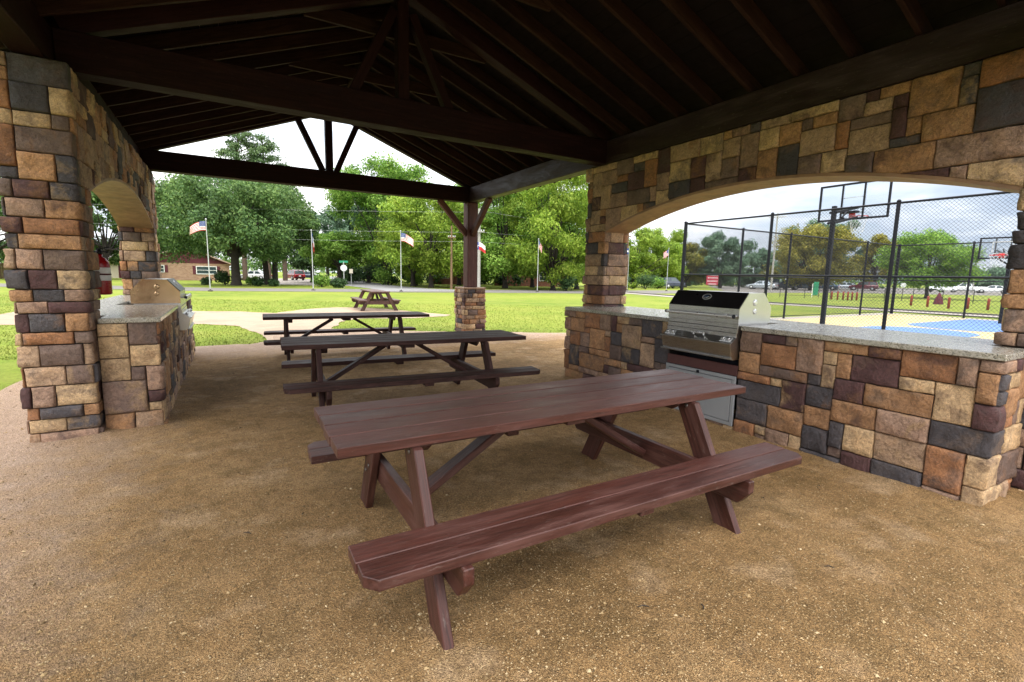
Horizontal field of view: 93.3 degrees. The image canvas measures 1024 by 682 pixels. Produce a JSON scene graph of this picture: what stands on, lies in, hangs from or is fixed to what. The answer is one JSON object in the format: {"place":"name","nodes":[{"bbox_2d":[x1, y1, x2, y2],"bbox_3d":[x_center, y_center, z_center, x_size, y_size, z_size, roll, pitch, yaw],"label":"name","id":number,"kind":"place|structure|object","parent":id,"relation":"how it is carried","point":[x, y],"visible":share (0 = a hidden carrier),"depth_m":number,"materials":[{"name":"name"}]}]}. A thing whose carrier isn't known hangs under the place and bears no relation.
{"place":"outdoors","nodes":[
{"label":"outdoors","id":0,"kind":"place"},
{"bbox_2d":[0,263,12,277],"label":"board fence","id":1,"kind":"object","parent":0,"point":[2,270],"visible":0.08,"depth_m":54.99,"materials":[{"name":"brown wood"}]},
{"bbox_2d":[0,307,527,346],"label":"sandy path","id":2,"kind":"structure","parent":0,"point":[253,321],"depth_m":14.42,"materials":[{"name":"beige sand"}]},
{"bbox_2d":[350,289,400,310],"bbox_3d":[-5.615,-1.692,19.770,1.600,0.760,2.633,-3,9,-26],"label":"picnic table","id":3,"kind":"object","parent":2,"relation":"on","point":[382,300],"visible":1,"depth_m":19.07,"materials":[{"name":"brown wood"}]},
{"bbox_2d":[258,278,314,284],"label":"driveway","id":4,"kind":"structure","parent":0,"point":[298,282],"depth_m":63.88,"materials":[{"name":"concrete"}]},
{"bbox_2d":[240,271,263,279],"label":"sedan","id":5,"kind":"object","parent":4,"relation":"on","point":[256,273],"visible":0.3,"depth_m":72.59,"materials":[{"name":"white metal"}]},
{"bbox_2d":[288,270,304,279],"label":"suv","id":6,"kind":"object","parent":4,"relation":"on","point":[295,274],"visible":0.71,"depth_m":77.89,"materials":[{"name":"red metal"}]},
{"bbox_2d":[330,276,453,290],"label":"side street","id":7,"kind":"structure","parent":0,"point":[371,285],"depth_m":49.58,"materials":[{"name":"grey asphalt"}]},
{"bbox_2d":[0,283,822,293],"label":"road","id":8,"kind":"structure","parent":0,"point":[359,290],"depth_m":40.59,"materials":[{"name":"grey asphalt"}]},
{"bbox_2d":[658,277,684,288],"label":"suv","id":9,"kind":"object","parent":8,"relation":"on","point":[672,282],"visible":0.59,"depth_m":72.41,"materials":[{"name":"grey metal"}]},
{"bbox_2d":[0,271,1006,390],"bbox_3d":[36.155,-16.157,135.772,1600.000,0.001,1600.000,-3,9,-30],"label":"lawn","id":10,"kind":"structure","parent":0,"point":[10,373],"depth_m":25.75,"materials":[{"name":"green plant"}]},
{"bbox_2d":[0,177,9,261],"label":"broadleaf tree","id":11,"kind":"object","parent":10,"relation":"on","point":[3,244],"visible":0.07,"depth_m":52.57,"materials":[{"name":"green plant"}]},
{"bbox_2d":[108,259,120,277],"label":"house","id":12,"kind":"structure","parent":10,"relation":"on","point":[115,271],"depth_m":68.80,"materials":[{"name":"beige paint"}]},
{"bbox_2d":[89,191,169,265],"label":"broadleaf tree","id":13,"kind":"object","parent":10,"relation":"on","point":[112,243],"visible":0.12,"depth_m":58.85,"materials":[{"name":"green plant"}]},
{"bbox_2d":[155,180,218,257],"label":"oak tree","id":14,"kind":"object","parent":10,"relation":"on","point":[159,215],"visible":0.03,"depth_m":62.83,"materials":[{"name":"green plant"}]},
{"bbox_2d":[159,250,230,280],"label":"house","id":15,"kind":"structure","parent":10,"relation":"on","point":[195,268],"depth_m":63.87,"materials":[{"name":"beige brick"}]},
{"bbox_2d":[193,266,219,273],"bbox_3d":[-40.991,-9.493,64.920,3.120,1.090,0.081,-5,10,-39],"label":"window","id":16,"kind":"structure","parent":15,"relation":"in","point":[196,269],"depth_m":64.80,"materials":[{"name":"white glass"}]},
{"bbox_2d":[190,218,212,291],"bbox_3d":[-20.747,-5.724,32.289,0.312,4.890,1.126,8,11,43],"label":"flagpole","id":17,"kind":"object","parent":10,"relation":"on","point":[197,226],"visible":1,"depth_m":32.15,"materials":[{"name":"white metal"}]},
{"bbox_2d":[200,276,211,284],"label":"shrub","id":18,"kind":"object","parent":10,"relation":"on","point":[204,281],"visible":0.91,"depth_m":46.55,"materials":[{"name":"green plant"}]},
{"bbox_2d":[109,173,313,285],"bbox_3d":[-26.809,-10.566,45.191,17.240,10.933,15.933,-3,9,-30],"label":"oak tree","id":19,"kind":"object","parent":10,"relation":"on","point":[233,234],"visible":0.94,"depth_m":42.54,"materials":[{"name":"green plant"}]},
{"bbox_2d":[212,269,230,284],"bbox_3d":[-28.491,-6.291,47.655,2.008,1.824,1.914,6,9,34],"label":"shrub","id":20,"kind":"object","parent":10,"relation":"on","point":[222,277],"visible":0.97,"depth_m":47.27,"materials":[{"name":"green plant"}]},
{"bbox_2d":[204,131,267,280],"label":"pine tree","id":21,"kind":"object","parent":10,"relation":"on","point":[231,150],"visible":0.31,"depth_m":66.35,"materials":[{"name":"green plant"}]},
{"bbox_2d":[244,275,258,284],"bbox_3d":[-26.622,-6.209,49.809,1.620,1.126,1.403,-1,8,-17],"label":"shrub","id":22,"kind":"object","parent":10,"relation":"on","point":[248,280],"visible":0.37,"depth_m":49.37,"materials":[{"name":"green plant"}]},
{"bbox_2d":[251,277,265,285],"bbox_3d":[-24.005,-5.568,45.724,1.262,0.900,1.010,3,8,10],"label":"shrub","id":23,"kind":"object","parent":10,"relation":"on","point":[257,282],"visible":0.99,"depth_m":45.61,"materials":[{"name":"green plant"}]},
{"bbox_2d":[212,184,322,284],"bbox_3d":[-24.987,-10.989,51.033,10.762,10.263,12.362,6,9,30],"label":"oak tree","id":24,"kind":"object","parent":10,"relation":"on","point":[312,224],"visible":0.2,"depth_m":50.80,"materials":[{"name":"green plant"}]},
{"bbox_2d":[236,132,300,278],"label":"pine tree","id":25,"kind":"object","parent":10,"relation":"on","point":[268,147],"visible":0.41,"depth_m":68.33,"materials":[{"name":"green plant"}]},
{"bbox_2d":[267,278,279,286],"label":"shrub","id":26,"kind":"object","parent":10,"relation":"on","point":[272,282],"visible":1,"depth_m":45.59,"materials":[{"name":"green plant"}]},
{"bbox_2d":[275,161,301,280],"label":"pine tree","id":27,"kind":"object","parent":10,"relation":"on","point":[285,273],"visible":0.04,"depth_m":72.97,"materials":[{"name":"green plant"}]},
{"bbox_2d":[278,236,336,281],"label":"broadleaf tree","id":28,"kind":"object","parent":10,"relation":"on","point":[302,263],"visible":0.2,"depth_m":62.86,"materials":[{"name":"green plant"}]},
{"bbox_2d":[311,230,314,289],"bbox_3d":[-15.498,-6.244,37.545,0.325,4.720,0.312,-5,10,-36],"label":"flagpole","id":29,"kind":"object","parent":10,"relation":"on","point":[312,257],"visible":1,"depth_m":37.52,"materials":[{"name":"white metal"}]},
{"bbox_2d":[310,272,332,286],"bbox_3d":[-18.431,-5.912,46.900,1.948,1.598,1.639,1,8,-3],"label":"shrub","id":30,"kind":"object","parent":10,"relation":"on","point":[317,279],"visible":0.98,"depth_m":46.64,"materials":[{"name":"green plant"}]},
{"bbox_2d":[311,210,356,277],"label":"broadleaf tree","id":31,"kind":"object","parent":10,"relation":"on","point":[348,226],"visible":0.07,"depth_m":88.54,"materials":[{"name":"green plant"}]},
{"bbox_2d":[295,229,374,277],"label":"broadleaf tree","id":32,"kind":"object","parent":10,"relation":"on","point":[336,248],"visible":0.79,"depth_m":59.38,"materials":[{"name":"green plant"}]},
{"bbox_2d":[329,277,347,287],"bbox_3d":[-16.346,-5.484,45.593,1.728,1.095,1.731,0,8,-11],"label":"shrub","id":33,"kind":"object","parent":10,"relation":"on","point":[337,282],"visible":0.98,"depth_m":45.19,"materials":[{"name":"green plant"}]},
{"bbox_2d":[339,261,347,287],"bbox_3d":[-16.192,-6.418,46.592,0.800,2.610,0.105,-2,8,-19],"label":"street sign","id":34,"kind":"object","parent":10,"relation":"on","point":[343,267],"visible":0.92,"depth_m":46.46,"materials":[{"name":"white metal"}]},
{"bbox_2d":[317,198,398,282],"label":"broadleaf tree","id":35,"kind":"object","parent":10,"relation":"on","point":[339,223],"visible":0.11,"depth_m":66.48,"materials":[{"name":"green plant"}]},
{"bbox_2d":[321,150,434,284],"bbox_3d":[-16.835,-15.515,61.026,14.997,16.876,16.837,-3,9,-30],"label":"broadleaf tree","id":36,"kind":"object","parent":10,"relation":"on","point":[344,200],"visible":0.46,"depth_m":57.76,"materials":[{"name":"green plant"}]},
{"bbox_2d":[368,264,394,284],"bbox_3d":[-15.793,-8.122,59.551,2.992,2.709,3.020,4,8,23],"label":"shrub","id":37,"kind":"object","parent":10,"relation":"on","point":[383,275],"visible":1,"depth_m":59.08,"materials":[{"name":"green plant"}]},
{"bbox_2d":[346,198,429,275],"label":"broadleaf tree","id":38,"kind":"object","parent":10,"relation":"on","point":[390,270],"visible":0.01,"depth_m":80.09,"materials":[{"name":"green plant"}]},
{"bbox_2d":[388,276,399,284],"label":"shrub","id":39,"kind":"object","parent":10,"relation":"on","point":[395,280],"visible":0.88,"depth_m":61.18,"materials":[{"name":"green plant"}]},
{"bbox_2d":[400,230,412,291],"bbox_3d":[-8.585,-6.431,39.208,1.164,4.920,0.312,-3,9,-27],"label":"flagpole","id":40,"kind":"object","parent":10,"relation":"on","point":[404,237],"visible":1,"depth_m":39.02,"materials":[{"name":"white metal"}]},
{"bbox_2d":[372,217,450,285],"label":"yellowing tree","id":41,"kind":"object","parent":10,"relation":"on","point":[412,269],"visible":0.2,"depth_m":54.83,"materials":[{"name":"green plant"}]},
{"bbox_2d":[404,274,424,285],"bbox_3d":[-11.937,-7.635,59.470,2.603,1.880,2.505,7,10,37],"label":"shrub","id":42,"kind":"object","parent":10,"relation":"on","point":[419,280],"visible":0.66,"depth_m":59.26,"materials":[{"name":"green plant"}]},
{"bbox_2d":[372,180,492,287],"bbox_3d":[-8.711,-11.054,51.445,13.074,10.925,13.340,-3,9,-30],"label":"broadleaf tree","id":43,"kind":"object","parent":10,"relation":"on","point":[407,209],"visible":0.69,"depth_m":48.67,"materials":[{"name":"green plant"}]},
{"bbox_2d":[433,269,462,284],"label":"house","id":44,"kind":"structure","parent":10,"relation":"on","point":[445,279],"depth_m":71.37,"materials":[{"name":"red brick"}]},
{"bbox_2d":[448,226,455,288],"bbox_3d":[-5.918,-8.088,47.320,0.744,6.234,0.320,-1,8,-13],"label":"utility pole","id":45,"kind":"object","parent":10,"relation":"on","point":[451,272],"visible":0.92,"depth_m":47.40,"materials":[{"name":"brown wood"}]},
{"bbox_2d":[427,203,498,285],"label":"broadleaf tree","id":46,"kind":"object","parent":10,"relation":"on","point":[458,281],"visible":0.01,"depth_m":65.27,"materials":[{"name":"green plant"}]},
{"bbox_2d":[477,208,483,286],"bbox_3d":[-3.083,-8.461,45.243,0.928,7.643,0.420,0,8,-10],"label":"utility pole","id":47,"kind":"object","parent":10,"relation":"on","point":[478,262],"visible":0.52,"depth_m":45.27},
{"bbox_2d":[0,253,966,289],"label":"distant woods","id":48,"kind":"object","parent":10,"relation":"on","point":[255,267],"visible":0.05,"depth_m":127.13,"materials":[{"name":"green plant"}]},
{"bbox_2d":[448,190,562,287],"bbox_3d":[-1.556,-13.232,53.957,14.492,14.856,13.121,1,8,2],"label":"broadleaf tree","id":49,"kind":"object","parent":10,"relation":"on","point":[499,265],"visible":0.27,"depth_m":51.77,"materials":[{"name":"green plant"}]},
{"bbox_2d":[494,259,569,286],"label":"house","id":50,"kind":"structure","parent":10,"relation":"on","point":[542,283],"depth_m":69.47,"materials":[{"name":"red brick"}]},
{"bbox_2d":[498,197,570,286],"bbox_3d":[2.960,-14.720,62.896,10.221,15.585,12.066,3,8,12],"label":"broadleaf tree","id":51,"kind":"object","parent":10,"relation":"on","point":[532,284],"visible":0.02,"depth_m":61.87,"materials":[{"name":"green plant"}]},
{"bbox_2d":[536,239,541,291],"bbox_3d":[2.477,-6.923,44.486,0.509,4.920,0.312,0,8,-11],"label":"flagpole","id":52,"kind":"object","parent":10,"relation":"on","point":[539,246],"visible":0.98,"depth_m":44.30,"materials":[{"name":"white metal"}]},
{"bbox_2d":[497,174,588,289],"bbox_3d":[4.093,-11.963,51.201,12.746,13.301,13.058,-3,9,-30],"label":"broadleaf tree","id":53,"kind":"object","parent":10,"relation":"on","point":[563,207],"visible":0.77,"depth_m":48.21,"materials":[{"name":"green plant"}]},
{"bbox_2d":[334,265,773,286],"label":"undergrowth","id":54,"kind":"object","parent":10,"relation":"on","point":[356,275],"visible":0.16,"depth_m":71.43,"materials":[{"name":"green plant"}]},
{"bbox_2d":[547,189,587,288],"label":"broadleaf tree","id":55,"kind":"object","parent":10,"relation":"on","point":[570,228],"visible":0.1,"depth_m":55.77,"materials":[{"name":"green plant"}]},
{"bbox_2d":[557,274,578,290],"bbox_3d":[5.664,-6.022,49.714,2.251,1.966,2.476,5,9,26],"label":"shrub","id":56,"kind":"object","parent":10,"relation":"on","point":[565,283],"visible":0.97,"depth_m":49.28,"materials":[{"name":"green plant"}]},
{"bbox_2d":[631,272,660,288],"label":"shrub","id":57,"kind":"object","parent":10,"relation":"on","point":[647,279],"visible":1,"depth_m":65.15,"materials":[{"name":"green plant"}]},
{"bbox_2d":[626,226,682,283],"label":"yellowing tree","id":58,"kind":"object","parent":10,"relation":"on","point":[638,262],"visible":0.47,"depth_m":74.54,"materials":[{"name":"green plant"}]},
{"bbox_2d":[651,277,666,288],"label":"shrub","id":59,"kind":"object","parent":10,"relation":"on","point":[658,283],"visible":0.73,"depth_m":69.13,"materials":[{"name":"green plant"}]},
{"bbox_2d":[635,226,688,286],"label":"yellowing tree","id":60,"kind":"object","parent":10,"relation":"on","point":[676,238],"visible":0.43,"depth_m":80.69,"materials":[{"name":"green plant"}]},
{"bbox_2d":[679,242,709,286],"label":"broadleaf tree","id":61,"kind":"object","parent":10,"relation":"on","point":[692,260],"visible":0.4,"depth_m":84.95,"materials":[{"name":"green plant"}]},
{"bbox_2d":[693,229,757,287],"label":"broadleaf tree","id":62,"kind":"object","parent":10,"relation":"on","point":[724,255],"visible":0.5,"depth_m":83.10,"materials":[{"name":"green plant"}]},
{"bbox_2d":[729,247,780,284],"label":"broadleaf tree","id":63,"kind":"object","parent":10,"relation":"on","point":[758,261],"visible":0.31,"depth_m":92.73,"materials":[{"name":"green plant"}]},
{"bbox_2d":[769,213,786,290],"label":"utility pole","id":64,"kind":"object","parent":10,"relation":"on","point":[774,250],"visible":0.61,"depth_m":68.72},
{"bbox_2d":[771,218,826,272],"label":"broadleaf tree","id":65,"kind":"object","parent":10,"relation":"on","point":[812,222],"visible":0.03,"depth_m":100.94,"materials":[{"name":"green plant"}]},
{"bbox_2d":[759,223,862,289],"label":"olive tree","id":66,"kind":"object","parent":10,"relation":"on","point":[819,233],"visible":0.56,"depth_m":78.36,"materials":[{"name":"green plant"}]},
{"bbox_2d":[627,292,996,315],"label":"kerb","id":67,"kind":"structure","parent":10,"relation":"on","point":[847,306],"depth_m":27.47,"materials":[{"name":"grey concrete"}]},
{"bbox_2d":[808,220,865,279],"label":"broadleaf tree","id":68,"kind":"object","parent":10,"relation":"on","point":[852,225],"visible":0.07,"depth_m":99.52,"materials":[{"name":"green plant"}]},
{"bbox_2d":[848,233,903,290],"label":"broadleaf tree","id":69,"kind":"object","parent":10,"relation":"on","point":[883,239],"visible":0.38,"depth_m":89.89,"materials":[{"name":"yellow plant"}]},
{"bbox_2d":[779,286,1001,303],"bbox_3d":[31.401,-3.895,40.761,15.590,1.070,0.050,4,8,23],"label":"rail fence","id":70,"kind":"object","parent":10,"relation":"on","point":[884,293],"visible":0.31,"depth_m":40.78,"materials":[{"name":"brown wood"}]},
{"bbox_2d":[871,227,989,297],"bbox_3d":[42.231,-7.873,49.530,8.741,7.153,8.848,4,8,23],"label":"broadleaf tree","id":71,"kind":"object","parent":10,"relation":"on","point":[920,241],"visible":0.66,"depth_m":47.93,"materials":[{"name":"green plant"}]},
{"bbox_2d":[953,265,1010,290],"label":"broadleaf tree","id":72,"kind":"object","parent":10,"relation":"on","point":[998,275],"visible":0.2,"depth_m":114.68,"materials":[{"name":"green plant"}]},
{"bbox_2d":[0,118,1022,283],"label":"sky","id":73,"kind":"structure","parent":0,"point":[802,197],"materials":[{"name":"white"}]},
{"bbox_2d":[0,331,1023,681],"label":"ground","id":74,"kind":"structure","parent":0,"point":[542,353],"depth_m":2.49,"materials":[{"name":"brown gravel"}]},
{"bbox_2d":[96,295,195,428],"bbox_3d":[-4.760,0.081,6.163,0.991,1.130,4.616,-3,9,-30],"label":"grill counter","id":75,"kind":"object","parent":74,"relation":"on","point":[146,354],"visible":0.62,"depth_m":4.38,"materials":[{"name":"stone"}]},
{"bbox_2d":[130,278,195,329],"bbox_3d":[-4.520,-0.493,6.309,0.600,0.639,0.860,-3,9,-30],"label":"built in grill","id":76,"kind":"object","parent":75,"relation":"in","point":[150,291],"visible":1,"depth_m":5.95,"materials":[{"name":"silver metal"}]},
{"bbox_2d":[262,311,428,360],"bbox_3d":[-2.795,-0.085,8.321,2.631,0.760,1.600,-3,9,-27],"label":"picnic table","id":77,"kind":"object","parent":74,"relation":"on","point":[286,318],"visible":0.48,"depth_m":8.24,"materials":[{"name":"brown wood"}]},
{"bbox_2d":[280,330,539,406],"bbox_3d":[-1.171,0.326,5.524,2.631,0.760,1.600,-3,9,-26],"label":"picnic table","id":78,"kind":"object","parent":74,"relation":"on","point":[488,376],"visible":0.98,"depth_m":5.24,"materials":[{"name":"brown wood"}]},
{"bbox_2d":[0,0,1023,491],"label":"picnic pavilion","id":79,"kind":"structure","parent":74,"relation":"on","point":[640,112],"depth_m":4.80,"materials":[{"name":"stone"}]},
{"bbox_2d":[93,247,112,294],"bbox_3d":[-3.799,-0.648,4.441,0.184,0.444,0.258,-3,9,-30],"label":"fire extinguisher","id":80,"kind":"object","parent":79,"relation":"attached to","point":[104,270],"visible":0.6,"depth_m":4.47,"materials":[{"name":"red metal"}]},
{"bbox_2d":[307,369,801,650],"bbox_3d":[0.258,0.703,2.946,2.633,0.760,1.600,-3,9,-30],"label":"picnic table","id":81,"kind":"object","parent":74,"relation":"on","point":[429,550],"visible":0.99,"depth_m":2.45,"materials":[{"name":"brown wood"}]},
{"bbox_2d":[563,306,1023,506],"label":"grill counter","id":82,"kind":"object","parent":74,"relation":"on","point":[939,414],"visible":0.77,"depth_m":3.72,"materials":[{"name":"stone"}]},
{"bbox_2d":[660,290,770,425],"bbox_3d":[2.081,0.127,5.061,0.600,1.291,0.865,-3,9,-30],"label":"built in grill","id":83,"kind":"object","parent":82,"relation":"in","point":[703,331],"visible":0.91,"depth_m":4.82,"materials":[{"name":"silver metal"}]},
{"bbox_2d":[669,367,697,401],"bbox_3d":[1.819,0.509,5.191,0.030,0.410,0.383,-3,9,-30],"label":"access door","id":84,"kind":"structure","parent":83,"relation":"in","point":[672,368],"depth_m":5.15,"materials":[{"name":"silver metal"}]},
{"bbox_2d":[696,373,731,420],"bbox_3d":[2.015,0.558,4.858,0.030,0.410,0.384,-3,9,-30],"label":"access door","id":85,"kind":"structure","parent":83,"relation":"in","point":[719,407],"depth_m":4.82,"materials":[{"name":"silver metal"}]},
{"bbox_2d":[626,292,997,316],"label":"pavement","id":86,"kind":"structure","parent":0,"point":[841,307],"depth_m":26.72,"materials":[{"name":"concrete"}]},
{"bbox_2d":[711,285,1007,295],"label":"parking lot","id":87,"kind":"structure","parent":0,"point":[900,289],"depth_m":82.26,"materials":[{"name":"grey asphalt"}]},
{"bbox_2d":[746,281,777,289],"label":"sedan","id":88,"kind":"object","parent":87,"relation":"on","point":[762,285],"visible":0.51,"depth_m":80.65,"materials":[{"name":"silver metal"}]},
{"bbox_2d":[774,281,801,289],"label":"suv","id":89,"kind":"object","parent":87,"relation":"on","point":[781,282],"visible":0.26,"depth_m":82.66,"materials":[{"name":"black metal"}]},
{"bbox_2d":[848,282,878,290],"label":"suv","id":90,"kind":"object","parent":87,"relation":"on","point":[860,287],"visible":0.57,"depth_m":90.24,"materials":[{"name":"grey metal"}]},
{"bbox_2d":[929,284,956,291],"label":"suv","id":91,"kind":"object","parent":87,"relation":"on","point":[954,287],"visible":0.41,"depth_m":88.54,"materials":[{"name":"white metal"}]},
{"bbox_2d":[954,283,985,292],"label":"pickup truck","id":92,"kind":"object","parent":87,"relation":"on","point":[959,287],"visible":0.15,"depth_m":90.62,"materials":[{"name":"white metal"}]},
{"bbox_2d":[975,285,1002,292],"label":"sedan","id":93,"kind":"object","parent":87,"relation":"on","point":[986,289],"visible":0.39,"depth_m":86.95,"materials":[{"name":"white metal"}]},
{"bbox_2d":[770,313,997,320],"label":"court slab","id":94,"kind":"structure","parent":0,"point":[801,317],"depth_m":21.29,"materials":[{"name":"concrete"}]},
{"bbox_2d":[682,222,899,317],"bbox_3d":[12.113,-2.606,19.744,14.928,3.385,0.084,-3,9,-30],"label":"chain link fence","id":95,"kind":"object","parent":94,"relation":"on","point":[788,270],"visible":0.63,"depth_m":19.39,"materials":[{"name":"black metal"}]},
{"bbox_2d":[706,275,718,284],"bbox_3d":[6.907,-2.111,16.675,0.620,0.360,0.016,-3,9,-30],"label":"notice sign","id":96,"kind":"object","parent":95,"relation":"attached to","point":[711,280],"visible":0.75,"depth_m":16.67,"materials":[{"name":"red metal"}]},
{"bbox_2d":[680,191,1021,338],"bbox_3d":[8.672,-1.505,11.099,0.084,3.385,11.741,-4,9,-31],"label":"chain link fence","id":97,"kind":"object","parent":94,"relation":"on","point":[890,271],"visible":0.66,"depth_m":11.30,"materials":[{"name":"black metal"}]},
{"bbox_2d":[891,241,1007,318],"bbox_3d":[22.688,-1.964,16.570,0.084,3.385,16.129,-3,9,-31],"label":"chain link fence","id":98,"kind":"object","parent":94,"relation":"on","point":[961,281],"visible":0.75,"depth_m":21.61,"materials":[{"name":"black metal"}]},
{"bbox_2d":[781,314,994,338],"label":"court floor","id":99,"kind":"structure","parent":0,"point":[879,319],"depth_m":18.75,"materials":[{"name":"beige concrete"}]},
{"bbox_2d":[862,326,979,336],"bbox_3d":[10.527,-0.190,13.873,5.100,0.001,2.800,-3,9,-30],"label":"court key floor","id":100,"kind":"structure","parent":99,"relation":"on","point":[921,331],"depth_m":14.73,"materials":[{"name":"blue paint"}]},
{"bbox_2d":[817,181,892,323],"bbox_3d":[9.429,-2.297,13.572,1.427,4.220,1.433,4,8,21],"label":"basketball hoop","id":101,"kind":"object","parent":100,"relation":"on","point":[831,221],"visible":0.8,"depth_m":13.29,"materials":[{"name":"black metal"}]},
{"bbox_2d":[908,323,1002,331],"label":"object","id":102,"kind":"structure","parent":99,"relation":"on","point":[953,328],"depth_m":16.30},
{"bbox_2d":[913,319,1000,329],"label":"court key floor","id":103,"kind":"structure","parent":99,"relation":"on","point":[973,325],"depth_m":18.08,"materials":[{"name":"blue paint"}]},
{"bbox_2d":[977,237,1013,323],"bbox_3d":[18.256,-2.238,18.101,1.353,3.240,1.250,3,8,11],"label":"basketball hoop","id":104,"kind":"object","parent":103,"relation":"on","point":[1006,275],"visible":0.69,"depth_m":18.22,"materials":[{"name":"black metal"}]},
{"bbox_2d":[933,293,943,303],"bbox_3d":[31.446,-3.130,35.603,0.639,0.840,0.623,-3,9,-30],"label":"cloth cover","id":105,"kind":"object","parent":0,"point":[938,298],"visible":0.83,"depth_m":35.49,"materials":[{"name":"red fabric"}]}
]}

